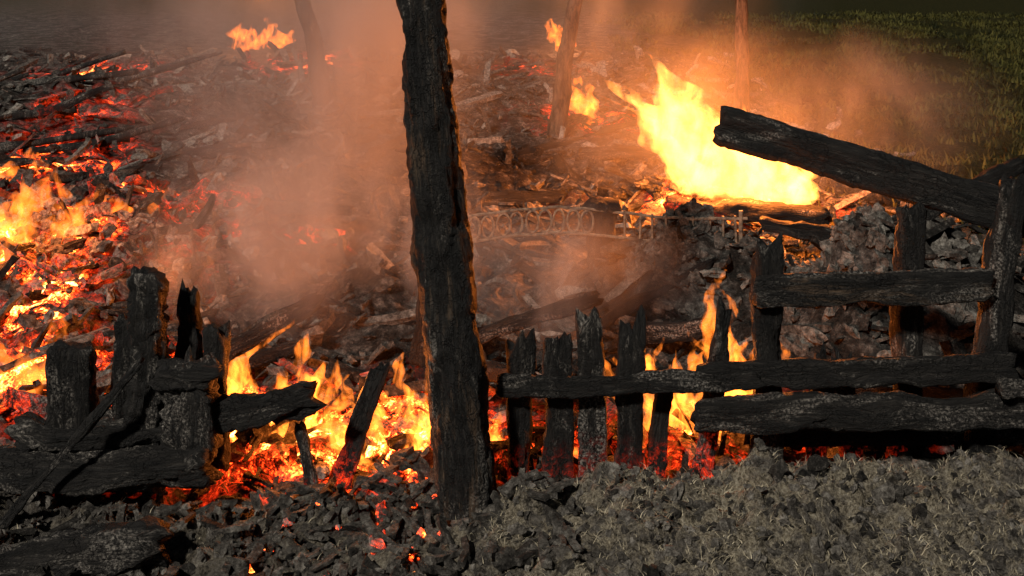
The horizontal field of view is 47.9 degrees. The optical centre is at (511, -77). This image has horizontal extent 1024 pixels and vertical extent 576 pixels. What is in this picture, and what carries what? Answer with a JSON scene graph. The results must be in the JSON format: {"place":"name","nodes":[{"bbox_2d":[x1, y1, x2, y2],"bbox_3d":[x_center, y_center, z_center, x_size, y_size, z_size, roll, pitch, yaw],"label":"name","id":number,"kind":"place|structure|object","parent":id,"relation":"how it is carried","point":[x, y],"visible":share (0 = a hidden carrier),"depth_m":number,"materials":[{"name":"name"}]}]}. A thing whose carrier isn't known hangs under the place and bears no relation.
{"place":"outdoors","nodes":[
{"label":"outdoors","id":0,"kind":"place"},
{"bbox_2d":[0,0,1023,575],"bbox_3d":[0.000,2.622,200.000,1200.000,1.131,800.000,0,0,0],"label":"ground","id":1,"kind":"structure","parent":0,"point":[86,28],"depth_m":11.21,"materials":[{"name":"brown soil"}]},
{"bbox_2d":[45,339,99,428],"bbox_3d":[-2.267,2.534,5.942,0.251,0.748,0.173,0,0,0],"label":"upright","id":2,"kind":"object","parent":1,"relation":"on","point":[71,387],"visible":0.53,"depth_m":5.87,"materials":[{"name":"brown wood"}]},
{"bbox_2d":[0,354,144,528],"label":"burnt pole","id":3,"kind":"object","parent":1,"relation":"on","point":[91,420],"visible":0.99,"depth_m":5.63,"materials":[{"name":"brown wood"}]},
{"bbox_2d":[0,515,173,575],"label":"burnt log","id":4,"kind":"object","parent":1,"relation":"on","point":[113,549],"visible":0.99,"depth_m":5.19,"materials":[{"name":"brown wood"}]},
{"bbox_2d":[0,49,222,154],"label":"burnt branches","id":5,"kind":"object","parent":1,"relation":"on","point":[123,133],"visible":0.73,"depth_m":15.35,"materials":[{"name":"brown wood"}]},
{"bbox_2d":[110,312,130,418],"bbox_3d":[-2.030,2.488,6.038,0.150,0.889,0.122,0,0,0],"label":"upright","id":6,"kind":"object","parent":1,"relation":"on","point":[121,362],"visible":0.27,"depth_m":5.99,"materials":[{"name":"brown wood"}]},
{"bbox_2d":[123,266,170,495],"bbox_3d":[-1.877,2.336,5.909,0.246,1.167,0.192,0,0,0],"label":"upright","id":7,"kind":"object","parent":1,"relation":"on","point":[148,317],"visible":0.64,"depth_m":5.85,"materials":[{"name":"brown wood"}]},
{"bbox_2d":[174,279,203,360],"bbox_3d":[-1.714,2.404,6.102,0.169,1.053,0.154,0,0,0],"label":"upright","id":8,"kind":"object","parent":1,"relation":"on","point":[189,317],"visible":0.37,"depth_m":6.05,"materials":[{"name":"brown wood"}]},
{"bbox_2d":[202,320,230,471],"bbox_3d":[-1.566,2.513,6.112,0.152,0.814,0.153,0,0,0],"label":"upright","id":9,"kind":"object","parent":1,"relation":"on","point":[216,340],"visible":0.51,"depth_m":6.06,"materials":[{"name":"brown wood"}]},
{"bbox_2d":[294,421,317,484],"bbox_3d":[-1.062,2.817,5.992,0.205,0.425,0.073,0,0,44],"label":"burnt plank","id":10,"kind":"object","parent":1,"relation":"on","point":[310,474],"visible":0.72,"depth_m":5.99,"materials":[{"name":"brown wood"}]},
{"bbox_2d":[295,0,334,107],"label":"burnt tree","id":11,"kind":"object","parent":1,"relation":"on","point":[321,87],"visible":0.87,"depth_m":18.18,"materials":[{"name":"brown wood"}]},
{"bbox_2d":[328,361,389,490],"bbox_3d":[-0.827,2.723,6.227,0.350,0.659,0.094,0,0,-35],"label":"burnt plank","id":12,"kind":"object","parent":1,"relation":"on","point":[345,466],"visible":0.94,"depth_m":6.22,"materials":[{"name":"brown wood"}]},
{"bbox_2d":[396,0,496,522],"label":"charred post","id":13,"kind":"object","parent":1,"relation":"on","point":[441,256],"visible":0.95,"depth_m":5.71,"materials":[{"name":"brown wood"}]},
{"bbox_2d":[0,41,1023,493],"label":"rubble","id":14,"kind":"object","parent":1,"relation":"on","point":[344,371],"visible":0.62,"depth_m":9.86,"materials":[{"name":"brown wood"}]},
{"bbox_2d":[662,195,831,224],"bbox_3d":[2.201,2.729,10.893,1.591,0.270,0.197,0,0,24],"label":"burnt plank","id":15,"kind":"object","parent":14,"relation":"on","point":[754,210],"visible":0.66,"depth_m":10.76,"materials":[{"name":"brown wood"}]},
{"bbox_2d":[0,437,1023,575],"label":"debris","id":16,"kind":"object","parent":1,"relation":"on","point":[242,562],"visible":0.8,"depth_m":5.47,"materials":[{"name":"grey wood"}]},
{"bbox_2d":[0,444,223,497],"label":"log","id":17,"kind":"object","parent":16,"relation":"on","point":[132,468],"visible":0.88,"depth_m":5.74,"materials":[{"name":"brown wood"}]},
{"bbox_2d":[4,411,161,451],"bbox_3d":[-2.113,2.605,5.881,0.918,0.201,0.197,0,0,0],"label":"log","id":18,"kind":"object","parent":17,"relation":"on","point":[27,431],"visible":0.77,"depth_m":5.82,"materials":[{"name":"brown wood"}]},
{"bbox_2d":[155,345,223,461],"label":"block","id":19,"kind":"structure","parent":17,"relation":"on","point":[187,421],"depth_m":5.79,"materials":[{"name":"brown wood"}]},
{"bbox_2d":[149,357,222,391],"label":"cap block","id":20,"kind":"structure","parent":19,"relation":"attached to","point":[202,376],"depth_m":5.77,"materials":[{"name":"brown wood"}]},
{"bbox_2d":[212,380,326,434],"bbox_3d":[-1.278,2.497,5.935,0.643,0.228,0.192,0,0,-12],"label":"log","id":21,"kind":"object","parent":17,"relation":"on","point":[244,412],"visible":0.92,"depth_m":5.88,"materials":[{"name":"brown wood"}]},
{"bbox_2d":[0,85,1023,417],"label":"collapsed timbers","id":22,"kind":"object","parent":1,"relation":"on","point":[268,327],"visible":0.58,"depth_m":8.50,"materials":[{"name":"brown wood"}]},
{"bbox_2d":[408,292,425,367],"bbox_3d":[-0.541,2.541,7.344,0.232,0.620,0.139,0,0,0],"label":"burnt plank","id":23,"kind":"object","parent":22,"relation":"on","point":[417,356],"visible":0.28,"depth_m":7.30,"materials":[{"name":"brown wood"}]},
{"bbox_2d":[0,442,1023,575],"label":"dry straw","id":24,"kind":"object","parent":1,"relation":"on","point":[734,560],"visible":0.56,"depth_m":5.21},
{"bbox_2d":[546,0,582,139],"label":"burnt tree","id":25,"kind":"object","parent":1,"relation":"on","point":[562,95],"visible":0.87,"depth_m":16.32,"materials":[{"name":"brown plant"}]},
{"bbox_2d":[583,197,622,273],"bbox_3d":[0.735,2.617,9.300,0.323,0.780,0.258,0,0,0],"label":"gate post","id":26,"kind":"object","parent":1,"relation":"on","point":[604,221],"visible":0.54,"depth_m":9.22,"materials":[{"name":"brown wood"}]},
{"bbox_2d":[468,205,747,242],"bbox_3d":[0.616,2.672,9.111,2.471,0.856,0.197,0,0,-1],"label":"metal railing","id":27,"kind":"object","parent":1,"relation":"on","point":[740,218],"visible":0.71,"depth_m":9.13,"materials":[{"name":"grey metal"}]},
{"bbox_2d":[495,296,766,481],"bbox_3d":[0.616,2.575,6.071,1.403,1.198,0.281,0,0,0],"label":"picket fence","id":28,"kind":"object","parent":1,"relation":"on","point":[559,387],"visible":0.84,"depth_m":6.04,"materials":[{"name":"brown wood"}]},
{"bbox_2d":[733,0,749,155],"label":"burnt tree","id":29,"kind":"object","parent":1,"relation":"on","point":[741,93],"visible":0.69,"depth_m":14.91,"materials":[{"name":"brown plant"}]},
{"bbox_2d":[758,216,831,240],"bbox_3d":[2.662,2.692,10.057,0.994,0.193,0.140,0,0,19],"label":"burnt plank","id":30,"kind":"object","parent":1,"relation":"on","point":[802,230],"visible":0.58,"depth_m":10.07,"materials":[{"name":"brown wood"}]},
{"bbox_2d":[588,9,1023,260],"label":"grass","id":31,"kind":"structure","parent":1,"relation":"on","point":[895,30],"depth_m":24.47,"materials":[{"name":"green plant"}]},
{"bbox_2d":[690,173,1023,461],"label":"timber fence","id":32,"kind":"object","parent":1,"relation":"on","point":[831,407],"visible":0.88,"depth_m":5.99,"materials":[{"name":"brown wood"}]},
{"bbox_2d":[712,105,1023,238],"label":"fallen roof beam","id":33,"kind":"structure","parent":32,"relation":"on","point":[883,173],"depth_m":6.36,"materials":[{"name":"brown wood"}]}
]}

